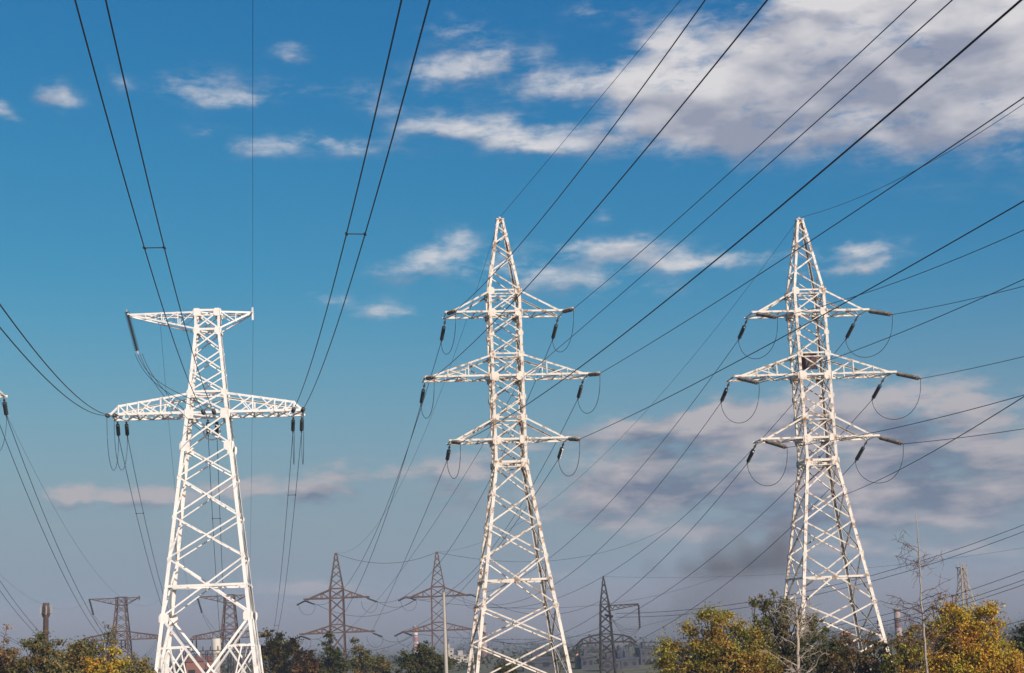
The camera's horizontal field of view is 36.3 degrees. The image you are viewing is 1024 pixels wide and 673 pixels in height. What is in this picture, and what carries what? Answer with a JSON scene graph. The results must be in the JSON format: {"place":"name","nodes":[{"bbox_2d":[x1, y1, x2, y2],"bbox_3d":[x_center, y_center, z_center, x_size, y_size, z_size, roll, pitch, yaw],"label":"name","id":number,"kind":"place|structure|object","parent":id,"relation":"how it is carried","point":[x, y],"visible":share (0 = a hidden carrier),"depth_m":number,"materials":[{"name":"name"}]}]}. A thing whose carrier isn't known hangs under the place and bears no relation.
{"place":"outdoors","nodes":[
{"label":"outdoors","id":0,"kind":"place"},
{"bbox_2d":[184,656,220,672],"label":"industrial building","id":1,"kind":"structure","parent":0,"point":[191,667],"depth_m":338.19,"materials":[{"name":"brick"}]},
{"bbox_2d":[211,638,220,672],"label":"storage tower","id":2,"kind":"structure","parent":0,"point":[216,642],"depth_m":323.26,"materials":[{"name":"white metal"}]},
{"bbox_2d":[0,606,1023,672],"bbox_3d":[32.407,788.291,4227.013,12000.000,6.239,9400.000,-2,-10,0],"label":"ground","id":3,"kind":"structure","parent":0,"point":[393,649],"depth_m":1523.48,"materials":[{"name":"green plant"}]},
{"bbox_2d":[0,391,7,397],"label":"lattice tower","id":4,"kind":"structure","parent":3,"relation":"on","point":[2,395],"depth_m":142.81,"materials":[{"name":"white metal"}]},
{"bbox_2d":[2,398,8,417],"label":"insulator string","id":5,"kind":"object","parent":4,"relation":"hanging from","point":[5,408],"visible":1,"depth_m":143.84,"materials":[{"name":"black glass"}]},
{"bbox_2d":[7,418,155,659],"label":"conductor wire","id":6,"kind":"object","parent":5,"relation":"attached to","point":[50,529],"visible":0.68,"depth_m":174.32,"materials":[{"name":"metal"}]},
{"bbox_2d":[0,624,32,672],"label":"tree","id":7,"kind":"object","parent":3,"relation":"on","point":[6,657],"visible":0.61,"depth_m":115.51,"materials":[{"name":"green plant"}]},
{"bbox_2d":[5,629,85,672],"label":"tree","id":8,"kind":"object","parent":3,"relation":"on","point":[36,648],"visible":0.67,"depth_m":111.41,"materials":[{"name":"green plant"}]},
{"bbox_2d":[40,603,51,644],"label":"chimney mast","id":9,"kind":"object","parent":3,"relation":"on","point":[45,613],"visible":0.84,"depth_m":256.05,"materials":[{"name":"brown metal"}]},
{"bbox_2d":[44,649,82,672],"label":"tree","id":10,"kind":"object","parent":3,"relation":"on","point":[61,668],"visible":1,"depth_m":91.21,"materials":[{"name":"green plant"}]},
{"bbox_2d":[56,635,110,672],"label":"tree","id":11,"kind":"object","parent":3,"relation":"on","point":[81,650],"visible":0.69,"depth_m":109.27,"materials":[{"name":"green plant"}]},
{"bbox_2d":[94,621,120,667],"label":"tree","id":12,"kind":"object","parent":3,"relation":"on","point":[111,641],"visible":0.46,"depth_m":122.75,"materials":[{"name":"green plant"}]},
{"bbox_2d":[82,645,133,672],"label":"tree","id":13,"kind":"object","parent":3,"relation":"on","point":[113,665],"visible":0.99,"depth_m":93.88,"materials":[{"name":"yellow plant"}]},
{"bbox_2d":[85,597,157,666],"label":"brown lattice tower","id":14,"kind":"structure","parent":3,"relation":"on","point":[124,605],"depth_m":398.82,"materials":[{"name":"metal"}]},
{"bbox_2d":[120,652,156,672],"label":"tree","id":15,"kind":"object","parent":3,"relation":"on","point":[143,667],"visible":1,"depth_m":93.04,"materials":[{"name":"green plant"}]},
{"bbox_2d":[108,308,304,672],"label":"lattice tower","id":16,"kind":"structure","parent":3,"relation":"on","point":[189,415],"depth_m":159.18,"materials":[{"name":"white metal"}]},
{"bbox_2d":[125,309,139,353],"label":"insulator string","id":17,"kind":"object","parent":16,"relation":"hanging from","point":[131,329],"visible":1,"depth_m":160.44,"materials":[{"name":"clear glass"}]},
{"bbox_2d":[183,645,230,672],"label":"substation frame","id":18,"kind":"object","parent":3,"relation":"on","point":[205,654],"visible":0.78,"depth_m":313.97,"materials":[{"name":"metal"}]},
{"bbox_2d":[189,594,269,672],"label":"brown lattice tower","id":19,"kind":"structure","parent":3,"relation":"on","point":[223,629],"depth_m":393.81,"materials":[{"name":"metal"}]},
{"bbox_2d":[250,627,307,672],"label":"tree","id":20,"kind":"object","parent":3,"relation":"on","point":[275,652],"visible":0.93,"depth_m":191.47,"materials":[{"name":"green plant"}]},
{"bbox_2d":[282,646,323,672],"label":"tree","id":21,"kind":"object","parent":3,"relation":"on","point":[306,664],"visible":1,"depth_m":187.48,"materials":[{"name":"green plant"}]},
{"bbox_2d":[317,631,352,672],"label":"tree","id":22,"kind":"object","parent":3,"relation":"on","point":[334,657],"visible":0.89,"depth_m":195.52,"materials":[{"name":"green plant"}]},
{"bbox_2d":[299,553,374,672],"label":"brown lattice tower","id":23,"kind":"structure","parent":3,"relation":"on","point":[330,598],"depth_m":329.41,"materials":[{"name":"metal"}]},
{"bbox_2d":[347,637,378,672],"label":"tree","id":24,"kind":"object","parent":3,"relation":"on","point":[357,665],"visible":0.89,"depth_m":199.49,"materials":[{"name":"green plant"}]},
{"bbox_2d":[369,653,394,672],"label":"tree","id":25,"kind":"object","parent":3,"relation":"on","point":[380,664],"visible":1,"depth_m":193.65,"materials":[{"name":"green plant"}]},
{"bbox_2d":[392,638,461,672],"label":"tree","id":26,"kind":"object","parent":3,"relation":"on","point":[425,658],"visible":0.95,"depth_m":187.31,"materials":[{"name":"green plant"}]},
{"bbox_2d":[401,552,471,670],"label":"brown lattice tower","id":27,"kind":"structure","parent":3,"relation":"on","point":[431,596],"depth_m":328.99,"materials":[{"name":"metal"}]},
{"bbox_2d":[442,590,447,672],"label":"slender pole","id":28,"kind":"object","parent":3,"relation":"on","point":[445,642],"visible":1,"depth_m":147.24,"materials":[{"name":"metal"}]},
{"bbox_2d":[491,661,518,672],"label":"tree","id":29,"kind":"object","parent":3,"relation":"on","point":[505,668],"visible":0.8,"depth_m":185.58,"materials":[{"name":"green plant"}]},
{"bbox_2d":[422,217,588,672],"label":"lattice tower","id":30,"kind":"structure","parent":3,"relation":"on","point":[518,379],"depth_m":158.69,"materials":[{"name":"white metal"}]},
{"bbox_2d":[420,383,424,404],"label":"insulator string","id":31,"kind":"object","parent":30,"relation":"hanging from","point":[422,395],"visible":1,"depth_m":161.50,"materials":[{"name":"black glass"}]},
{"bbox_2d":[305,405,420,638],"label":"conductor wire","id":32,"kind":"object","parent":31,"relation":"attached to","point":[386,514],"visible":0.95,"depth_m":189.28,"materials":[{"name":"metal"}]},
{"bbox_2d":[426,375,435,379],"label":"insulator string","id":33,"kind":"object","parent":30,"relation":"hanging from","point":[430,377],"visible":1,"depth_m":154.00,"materials":[{"name":"grey ceramic"}]},
{"bbox_2d":[434,0,767,376],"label":"conductor wire","id":34,"kind":"object","parent":33,"relation":"attached to","point":[755,14],"visible":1,"depth_m":65.57,"materials":[{"name":"metal"}]},
{"bbox_2d":[440,319,445,341],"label":"insulator string","id":35,"kind":"object","parent":30,"relation":"hanging from","point":[442,333],"visible":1,"depth_m":162.94,"materials":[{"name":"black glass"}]},
{"bbox_2d":[306,343,440,604],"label":"conductor wire","id":36,"kind":"object","parent":35,"relation":"attached to","point":[394,485],"visible":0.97,"depth_m":199.54,"materials":[{"name":"metal"}]},
{"bbox_2d":[447,309,456,314],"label":"insulator string","id":37,"kind":"object","parent":30,"relation":"hanging from","point":[450,312],"visible":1,"depth_m":155.73,"materials":[{"name":"grey ceramic"}]},
{"bbox_2d":[455,0,705,310],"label":"conductor wire","id":38,"kind":"object","parent":37,"relation":"attached to","point":[603,139],"visible":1,"depth_m":79.65,"materials":[{"name":"metal"}]},
{"bbox_2d":[451,440,461,444],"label":"insulator string","id":39,"kind":"object","parent":30,"relation":"hanging from","point":[455,442],"visible":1,"depth_m":153.10,"materials":[{"name":"grey ceramic"}]},
{"bbox_2d":[460,0,1022,442],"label":"conductor wire","id":40,"kind":"object","parent":39,"relation":"attached to","point":[922,85],"visible":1,"depth_m":47.29,"materials":[{"name":"metal"}]},
{"bbox_2d":[551,318,558,339],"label":"insulator string","id":41,"kind":"object","parent":30,"relation":"hanging from","point":[554,330],"visible":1,"depth_m":164.39,"materials":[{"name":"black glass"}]},
{"bbox_2d":[367,341,551,602],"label":"conductor wire","id":42,"kind":"object","parent":41,"relation":"attached to","point":[480,497],"visible":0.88,"depth_m":209.04,"materials":[{"name":"metal"}]},
{"bbox_2d":[562,307,574,312],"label":"insulator string","id":43,"kind":"object","parent":30,"relation":"hanging from","point":[567,310],"visible":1,"depth_m":157.50,"materials":[{"name":"grey ceramic"}]},
{"bbox_2d":[573,0,916,308],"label":"conductor wire","id":44,"kind":"object","parent":43,"relation":"attached to","point":[765,139],"visible":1,"depth_m":93.95,"materials":[{"name":"metal"}]},
{"bbox_2d":[568,437,580,440],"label":"insulator string","id":45,"kind":"object","parent":30,"relation":"hanging from","point":[573,438],"visible":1,"depth_m":154.98,"materials":[{"name":"grey ceramic"}]},
{"bbox_2d":[580,200,1023,438],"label":"conductor wire","id":46,"kind":"object","parent":45,"relation":"attached to","point":[837,306],"visible":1,"depth_m":80.58,"materials":[{"name":"metal"}]},
{"bbox_2d":[500,0,680,216],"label":"earth wire","id":47,"kind":"object","parent":30,"relation":"attached to","point":[598,99],"visible":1,"depth_m":120.97,"materials":[{"name":"metal"}]},
{"bbox_2d":[588,371,600,376],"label":"insulator string","id":48,"kind":"object","parent":30,"relation":"hanging from","point":[591,374],"visible":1,"depth_m":156.44,"materials":[{"name":"grey ceramic"}]},
{"bbox_2d":[601,97,1023,372],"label":"conductor wire","id":49,"kind":"object","parent":48,"relation":"attached to","point":[841,220],"visible":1,"depth_m":88.33,"materials":[{"name":"metal"}]},
{"bbox_2d":[525,0,952,375],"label":"conductor wire","id":50,"kind":"object","parent":30,"relation":"attached to","point":[773,159],"visible":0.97,"depth_m":74.57,"materials":[{"name":"metal"}]},
{"bbox_2d":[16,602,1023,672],"bbox_3d":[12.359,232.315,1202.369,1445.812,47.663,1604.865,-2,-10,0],"label":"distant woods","id":51,"kind":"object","parent":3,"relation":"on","point":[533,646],"visible":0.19,"depth_m":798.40,"materials":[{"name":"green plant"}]},
{"bbox_2d":[577,649,594,668],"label":"industrial building","id":52,"kind":"structure","parent":3,"relation":"on","point":[583,664],"depth_m":401.38,"materials":[{"name":"grey concrete"}]},
{"bbox_2d":[576,577,638,672],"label":"dark lattice tower","id":53,"kind":"structure","parent":3,"relation":"on","point":[601,641],"depth_m":323.62,"materials":[{"name":"metal"}]},
{"bbox_2d":[638,605,640,627],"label":"insulator string","id":54,"kind":"object","parent":53,"relation":"hanging from","point":[639,621],"visible":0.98,"depth_m":324.54,"materials":[{"name":"ceramic"}]},
{"bbox_2d":[615,525,1022,613],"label":"conductor wire","id":55,"kind":"object","parent":54,"relation":"attached to","point":[840,583],"visible":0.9,"depth_m":283.61,"materials":[{"name":"metal"}]},
{"bbox_2d":[645,531,1023,616],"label":"conductor wire","id":56,"kind":"object","parent":54,"relation":"attached to","point":[866,582],"visible":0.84,"depth_m":278.33,"materials":[{"name":"metal"}]},
{"bbox_2d":[616,651,638,668],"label":"industrial building","id":57,"kind":"structure","parent":3,"relation":"on","point":[627,661],"depth_m":391.45,"materials":[{"name":"grey concrete"}]},
{"bbox_2d":[636,642,652,664],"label":"industrial building","id":58,"kind":"structure","parent":3,"relation":"on","point":[644,652],"depth_m":421.21,"materials":[{"name":"grey concrete"}]},
{"bbox_2d":[645,601,789,672],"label":"tree","id":59,"kind":"object","parent":3,"relation":"on","point":[731,656],"visible":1,"depth_m":95.35,"materials":[{"name":"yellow plant"}]},
{"bbox_2d":[743,596,779,665],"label":"tree","id":60,"kind":"object","parent":3,"relation":"on","point":[754,603],"visible":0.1,"depth_m":106.04,"materials":[{"name":"green plant"}]},
{"bbox_2d":[741,589,836,672],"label":"tree","id":61,"kind":"object","parent":3,"relation":"on","point":[788,652],"visible":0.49,"depth_m":101.67,"materials":[{"name":"green plant"}]},
{"bbox_2d":[758,594,832,672],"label":"bare tree","id":62,"kind":"object","parent":3,"relation":"on","point":[798,657],"visible":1,"depth_m":88.24,"materials":[{"name":"grey plant"}]},
{"bbox_2d":[726,217,896,669],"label":"lattice tower","id":63,"kind":"structure","parent":3,"relation":"on","point":[806,359],"depth_m":160.44,"materials":[{"name":"white metal"}]},
{"bbox_2d":[720,382,729,402],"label":"insulator string","id":64,"kind":"object","parent":63,"relation":"hanging from","point":[723,396],"visible":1,"depth_m":163.34,"materials":[{"name":"black glass"}]},
{"bbox_2d":[459,403,720,604],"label":"conductor wire","id":65,"kind":"object","parent":64,"relation":"attached to","point":[631,516],"visible":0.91,"depth_m":197.51,"materials":[{"name":"metal"}]},
{"bbox_2d":[738,319,746,339],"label":"insulator string","id":66,"kind":"object","parent":63,"relation":"hanging from","point":[742,330],"visible":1,"depth_m":164.75,"materials":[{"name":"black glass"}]},
{"bbox_2d":[472,341,737,594],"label":"conductor wire","id":67,"kind":"object","parent":66,"relation":"attached to","point":[644,463],"visible":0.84,"depth_m":196.26,"materials":[{"name":"metal"}]},
{"bbox_2d":[736,376,759,384],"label":"insulator string","id":68,"kind":"object","parent":63,"relation":"hanging from","point":[749,380],"visible":1,"depth_m":156.59,"materials":[{"name":"grey ceramic"}]},
{"bbox_2d":[760,279,1023,382],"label":"conductor wire","id":69,"kind":"object","parent":68,"relation":"attached to","point":[903,331],"visible":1,"depth_m":120.63,"materials":[{"name":"metal"}]},
{"bbox_2d":[746,444,755,463],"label":"insulator string","id":70,"kind":"object","parent":63,"relation":"hanging from","point":[752,451],"visible":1,"depth_m":162.25,"materials":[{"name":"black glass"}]},
{"bbox_2d":[470,464,746,643],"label":"conductor wire","id":71,"kind":"object","parent":70,"relation":"attached to","point":[646,574],"visible":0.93,"depth_m":196.01,"materials":[{"name":"metal"}]},
{"bbox_2d":[754,312,776,318],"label":"insulator string","id":72,"kind":"object","parent":63,"relation":"hanging from","point":[767,315],"visible":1,"depth_m":158.03,"materials":[{"name":"grey ceramic"}]},
{"bbox_2d":[777,230,1023,317],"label":"conductor wire","id":73,"kind":"object","parent":72,"relation":"attached to","point":[914,275],"visible":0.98,"depth_m":121.97,"materials":[{"name":"metal"}]},
{"bbox_2d":[763,439,786,448],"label":"insulator string","id":74,"kind":"object","parent":63,"relation":"hanging from","point":[776,444],"visible":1,"depth_m":155.65,"materials":[{"name":"grey ceramic"}]},
{"bbox_2d":[787,395,1023,447],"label":"conductor wire","id":75,"kind":"object","parent":74,"relation":"attached to","point":[913,423],"visible":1,"depth_m":124.59,"materials":[{"name":"metal"}]},
{"bbox_2d":[845,317,857,339],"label":"insulator string","id":76,"kind":"object","parent":63,"relation":"hanging from","point":[850,330],"visible":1,"depth_m":165.71,"materials":[{"name":"black glass"}]},
{"bbox_2d":[453,342,843,607],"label":"conductor wire","id":77,"kind":"object","parent":76,"relation":"attached to","point":[682,517],"visible":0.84,"depth_m":210.03,"materials":[{"name":"metal"}]},
{"bbox_2d":[855,440,867,461],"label":"insulator string","id":78,"kind":"object","parent":63,"relation":"hanging from","point":[860,452],"visible":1,"depth_m":163.29,"materials":[{"name":"black glass"}]},
{"bbox_2d":[455,462,854,663],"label":"conductor wire","id":79,"kind":"object","parent":78,"relation":"attached to","point":[689,610],"visible":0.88,"depth_m":206.44,"materials":[{"name":"metal"}]},
{"bbox_2d":[871,378,884,400],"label":"insulator string","id":80,"kind":"object","parent":63,"relation":"hanging from","point":[879,386],"visible":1,"depth_m":164.70,"materials":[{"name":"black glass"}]},
{"bbox_2d":[462,401,870,644],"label":"conductor wire","id":81,"kind":"object","parent":80,"relation":"attached to","point":[714,555],"visible":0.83,"depth_m":204.39,"materials":[{"name":"metal"}]},
{"bbox_2d":[836,396,1023,497],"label":"conductor wire","id":82,"kind":"object","parent":63,"relation":"attached to","point":[943,445],"visible":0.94,"depth_m":91.46,"materials":[{"name":"metal"}]},
{"bbox_2d":[788,632,855,672],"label":"tree","id":83,"kind":"object","parent":3,"relation":"on","point":[821,665],"visible":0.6,"depth_m":94.49,"materials":[{"name":"green plant"}]},
{"bbox_2d":[821,629,897,672],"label":"tree","id":84,"kind":"object","parent":3,"relation":"on","point":[840,663],"visible":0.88,"depth_m":90.90,"materials":[{"name":"green plant"}]},
{"bbox_2d":[894,608,902,640],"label":"chimney","id":85,"kind":"object","parent":3,"relation":"on","point":[898,620],"visible":0.71,"depth_m":490.08,"materials":[{"name":"metal"}]},
{"bbox_2d":[876,624,934,672],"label":"tree","id":86,"kind":"object","parent":3,"relation":"on","point":[904,661],"visible":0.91,"depth_m":88.82,"materials":[{"name":"green plant"}]},
{"bbox_2d":[874,514,969,672],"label":"bare tree","id":87,"kind":"object","parent":3,"relation":"on","point":[923,626],"visible":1,"depth_m":86.60,"materials":[{"name":"grey wood"}]},
{"bbox_2d":[924,592,981,667],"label":"tree","id":88,"kind":"object","parent":3,"relation":"on","point":[940,606],"visible":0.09,"depth_m":95.53,"materials":[{"name":"green plant"}]},
{"bbox_2d":[954,563,981,621],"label":"pale lattice mast","id":89,"kind":"object","parent":3,"relation":"on","point":[962,570],"visible":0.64,"depth_m":295.67,"materials":[{"name":"metal"}]},
{"bbox_2d":[916,594,1023,672],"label":"tree","id":90,"kind":"object","parent":3,"relation":"on","point":[974,656],"visible":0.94,"depth_m":91.26,"materials":[{"name":"yellow plant"}]},
{"bbox_2d":[1000,622,1023,672],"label":"tree","id":91,"kind":"object","parent":3,"relation":"on","point":[1021,639],"visible":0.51,"depth_m":132.07,"materials":[{"name":"green plant"}]},
{"bbox_2d":[0,0,1023,647],"label":"sky","id":92,"kind":"structure","parent":0,"point":[264,110],"materials":[{"name":"blue"}]},
{"bbox_2d":[521,651,553,671],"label":"industrial building","id":93,"kind":"structure","parent":0,"point":[545,667],"depth_m":401.37,"materials":[{"name":"grey concrete"}]},
{"bbox_2d":[598,653,620,671],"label":"industrial building","id":94,"kind":"structure","parent":0,"point":[607,663],"depth_m":376.72,"materials":[{"name":"grey concrete"}]},
{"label":"insulator string","id":95,"kind":"object","parent":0,"visible":0},
{"bbox_2d":[74,0,202,410],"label":"conductor wire","id":96,"kind":"object","parent":95,"relation":"attached to","point":[123,175],"visible":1,"depth_m":66.56,"materials":[{"name":"metal"}]},
{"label":"insulator string","id":97,"kind":"object","parent":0,"visible":0},
{"bbox_2d":[0,327,106,415],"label":"conductor wire","id":98,"kind":"object","parent":97,"relation":"attached to","point":[43,375],"visible":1,"depth_m":87.47,"materials":[{"name":"metal"}]},
{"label":"insulator string","id":99,"kind":"object","parent":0,"visible":0},
{"bbox_2d":[0,304,108,414],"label":"conductor wire","id":100,"kind":"object","parent":99,"relation":"attached to","point":[41,358],"visible":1,"depth_m":78.58,"materials":[{"name":"metal"}]},
{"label":"insulator string","id":101,"kind":"object","parent":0,"visible":0},
{"bbox_2d":[105,0,213,410],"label":"conductor wire","id":102,"kind":"object","parent":101,"relation":"attached to","point":[147,176],"visible":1,"depth_m":66.78,"materials":[{"name":"metal"}]},
{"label":"insulator string","id":103,"kind":"object","parent":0,"visible":0},
{"bbox_2d":[294,0,401,407],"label":"conductor wire","id":104,"kind":"object","parent":103,"relation":"attached to","point":[360,173],"visible":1,"depth_m":65.65,"materials":[{"name":"metal"}]},
{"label":"insulator string","id":105,"kind":"object","parent":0,"visible":0},
{"bbox_2d":[303,0,430,408],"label":"conductor wire","id":106,"kind":"object","parent":105,"relation":"attached to","point":[381,174],"visible":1,"depth_m":65.77,"materials":[{"name":"metal"}]},
{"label":"insulator string","id":107,"kind":"object","parent":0,"visible":0},
{"bbox_2d":[0,426,154,659],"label":"conductor wire","id":108,"kind":"object","parent":107,"relation":"attached to","point":[44,534],"visible":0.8,"depth_m":175.55,"materials":[{"name":"metal"}]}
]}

